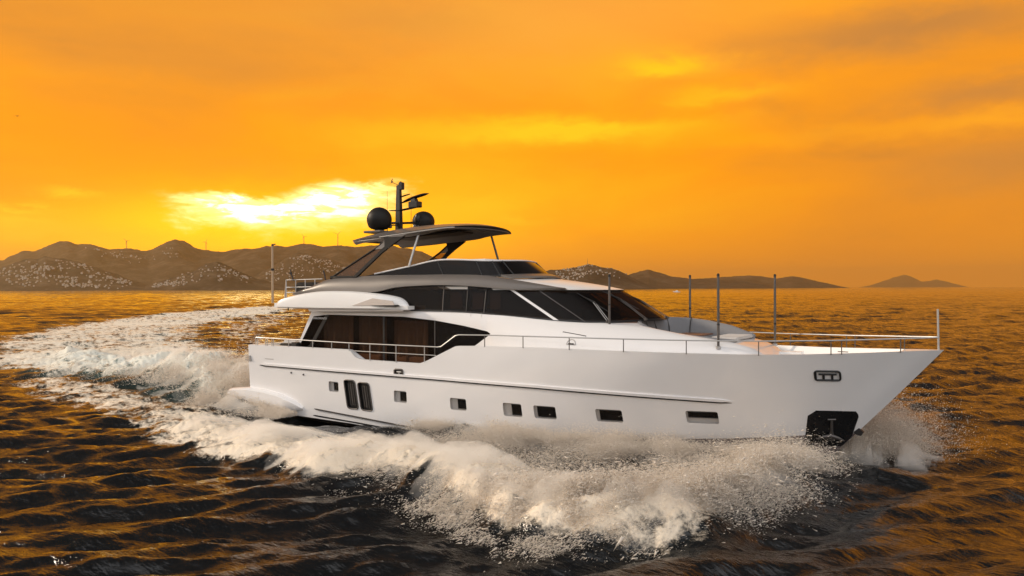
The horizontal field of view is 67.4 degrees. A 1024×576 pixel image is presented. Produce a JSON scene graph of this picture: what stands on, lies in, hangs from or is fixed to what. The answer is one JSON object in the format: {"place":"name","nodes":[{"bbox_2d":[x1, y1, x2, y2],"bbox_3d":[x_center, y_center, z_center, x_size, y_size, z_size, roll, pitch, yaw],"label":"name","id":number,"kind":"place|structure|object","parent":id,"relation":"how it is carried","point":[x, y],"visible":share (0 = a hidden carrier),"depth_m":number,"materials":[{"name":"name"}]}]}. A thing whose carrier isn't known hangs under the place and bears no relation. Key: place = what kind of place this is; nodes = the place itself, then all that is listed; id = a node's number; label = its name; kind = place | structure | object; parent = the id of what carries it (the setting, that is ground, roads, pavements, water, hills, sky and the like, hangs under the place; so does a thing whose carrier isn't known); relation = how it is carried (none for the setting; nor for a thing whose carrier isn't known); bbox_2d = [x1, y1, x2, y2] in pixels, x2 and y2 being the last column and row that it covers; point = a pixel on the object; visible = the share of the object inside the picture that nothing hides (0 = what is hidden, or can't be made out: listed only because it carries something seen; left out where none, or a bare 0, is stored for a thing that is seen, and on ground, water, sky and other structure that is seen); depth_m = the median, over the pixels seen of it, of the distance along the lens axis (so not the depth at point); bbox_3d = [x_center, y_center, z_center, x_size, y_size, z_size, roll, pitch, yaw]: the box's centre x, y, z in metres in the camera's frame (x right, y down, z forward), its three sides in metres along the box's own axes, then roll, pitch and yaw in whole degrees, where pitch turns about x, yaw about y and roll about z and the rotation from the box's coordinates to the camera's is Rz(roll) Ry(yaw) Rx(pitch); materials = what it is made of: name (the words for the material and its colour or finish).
{"place":"outdoors","nodes":[
{"label":"outdoors","id":0,"kind":"place"},
{"bbox_2d":[0,256,146,290],"bbox_3d":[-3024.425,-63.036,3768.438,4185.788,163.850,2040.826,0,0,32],"label":"hill","id":1,"kind":"structure","parent":0,"point":[53,284],"depth_m":3001.80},
{"bbox_2d":[0,239,436,284],"bbox_3d":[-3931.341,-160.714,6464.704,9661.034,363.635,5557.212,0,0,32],"label":"hill","id":2,"kind":"structure","parent":0,"point":[148,269],"depth_m":4685.12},
{"bbox_2d":[0,247,626,288],"bbox_3d":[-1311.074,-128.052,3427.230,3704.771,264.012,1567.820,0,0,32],"label":"distant houses","id":3,"kind":"structure","parent":2,"relation":"on","point":[175,282],"depth_m":2987.58,"materials":[{"name":"beige paint"}]},
{"bbox_2d":[144,262,294,289],"bbox_3d":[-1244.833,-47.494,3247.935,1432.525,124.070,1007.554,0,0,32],"label":"hill","id":4,"kind":"structure","parent":0,"point":[231,281],"depth_m":2855.09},
{"bbox_2d":[254,252,373,286],"bbox_3d":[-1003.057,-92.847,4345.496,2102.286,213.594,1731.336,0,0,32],"label":"hill","id":5,"kind":"structure","parent":0,"point":[287,262],"depth_m":3836.25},
{"bbox_2d":[0,287,1023,575],"bbox_3d":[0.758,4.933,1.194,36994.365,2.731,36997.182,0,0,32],"label":"sea","id":6,"kind":"structure","parent":0,"point":[126,477],"depth_m":21.57,"materials":[{"name":"liquid"}]},
{"bbox_2d":[7,332,297,420],"bbox_3d":[-18.029,3.868,43.398,14.982,3.235,29.126,0,0,-44],"label":"stern spray","id":7,"kind":"object","parent":6,"relation":"on","point":[271,411],"visible":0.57,"depth_m":37.44,"materials":[{"name":"white liquid"}]},
{"bbox_2d":[252,411,875,571],"bbox_3d":[0.346,4.320,21.578,20.045,2.450,14.150,0,0,10],"label":"bow spray","id":8,"kind":"object","parent":6,"relation":"on","point":[726,479],"visible":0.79,"depth_m":18.75,"materials":[{"name":"white liquid"}]},
{"bbox_2d":[227,179,942,456],"bbox_3d":[0.653,0.934,30.405,28.700,11.630,6.918,0,0,32],"label":"motor yacht","id":9,"kind":"object","parent":6,"relation":"on","point":[468,340],"visible":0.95,"depth_m":27.46,"materials":[{"name":"white paint"}]},
{"bbox_2d":[382,286,442,309],"bbox_3d":[-4.089,0.395,30.486,3.339,0.992,0.118,0,0,32],"label":"wheelhouse window","id":10,"kind":"structure","parent":9,"relation":"in","point":[425,297],"depth_m":30.11,"materials":[{"name":"black glass"}]},
{"bbox_2d":[443,286,466,310],"bbox_3d":[-2.155,0.406,29.310,1.085,1.018,0.153,0,0,31],"label":"wheelhouse window","id":11,"kind":"structure","parent":9,"relation":"in","point":[454,299],"depth_m":29.29,"materials":[{"name":"black glass"}]},
{"bbox_2d":[435,321,489,355],"bbox_3d":[-1.837,2.128,29.057,2.680,1.752,0.012,0,0,32],"label":"saloon window","id":12,"kind":"structure","parent":9,"relation":"in","point":[444,331],"depth_m":29.29,"materials":[{"name":"black glass"}]},
{"bbox_2d":[467,287,485,312],"bbox_3d":[-1.331,0.449,28.836,0.788,1.017,0.203,0,0,32],"label":"wheelhouse window","id":13,"kind":"structure","parent":9,"relation":"in","point":[476,296],"depth_m":28.83,"materials":[{"name":"black glass"}]},
{"bbox_2d":[485,289,550,318],"bbox_3d":[0.305,0.564,27.877,2.974,1.158,0.283,0,0,32],"label":"wheelhouse window","id":14,"kind":"structure","parent":9,"relation":"in","point":[505,302],"depth_m":28.12,"materials":[{"name":"black glass"}]},
{"bbox_2d":[515,290,582,320],"bbox_3d":[1.251,0.614,27.457,2.981,1.152,0.271,0,0,36],"label":"wheelhouse window","id":15,"kind":"structure","parent":9,"relation":"in","point":[538,298],"depth_m":27.41,"materials":[{"name":"black glass"}]},
{"bbox_2d":[833,378,1022,464],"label":"port spray","id":16,"kind":"object","parent":6,"relation":"on","point":[881,435],"visible":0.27,"depth_m":24.93,"materials":[{"name":"white liquid"}]},
{"bbox_2d":[0,0,1023,286],"label":"sky","id":17,"kind":"structure","parent":0,"point":[844,143],"materials":[{"name":"orange"}]},
{"bbox_2d":[546,264,654,288],"bbox_3d":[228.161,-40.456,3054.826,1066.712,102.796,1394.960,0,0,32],"label":"hill","id":18,"kind":"structure","parent":0,"point":[624,281],"depth_m":2620.55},
{"bbox_2d":[629,270,773,288],"bbox_3d":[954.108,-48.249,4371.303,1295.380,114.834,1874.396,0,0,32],"label":"hill","id":19,"kind":"structure","parent":0,"point":[654,279],"depth_m":3878.82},
{"bbox_2d":[704,275,847,287],"bbox_3d":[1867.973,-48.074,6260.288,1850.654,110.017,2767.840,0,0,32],"label":"hill","id":20,"kind":"structure","parent":0,"point":[791,282],"depth_m":5676.09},
{"bbox_2d":[864,275,965,286],"bbox_3d":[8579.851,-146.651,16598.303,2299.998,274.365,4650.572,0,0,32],"label":"hill","id":21,"kind":"structure","parent":0,"point":[904,281],"depth_m":15635.18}
]}

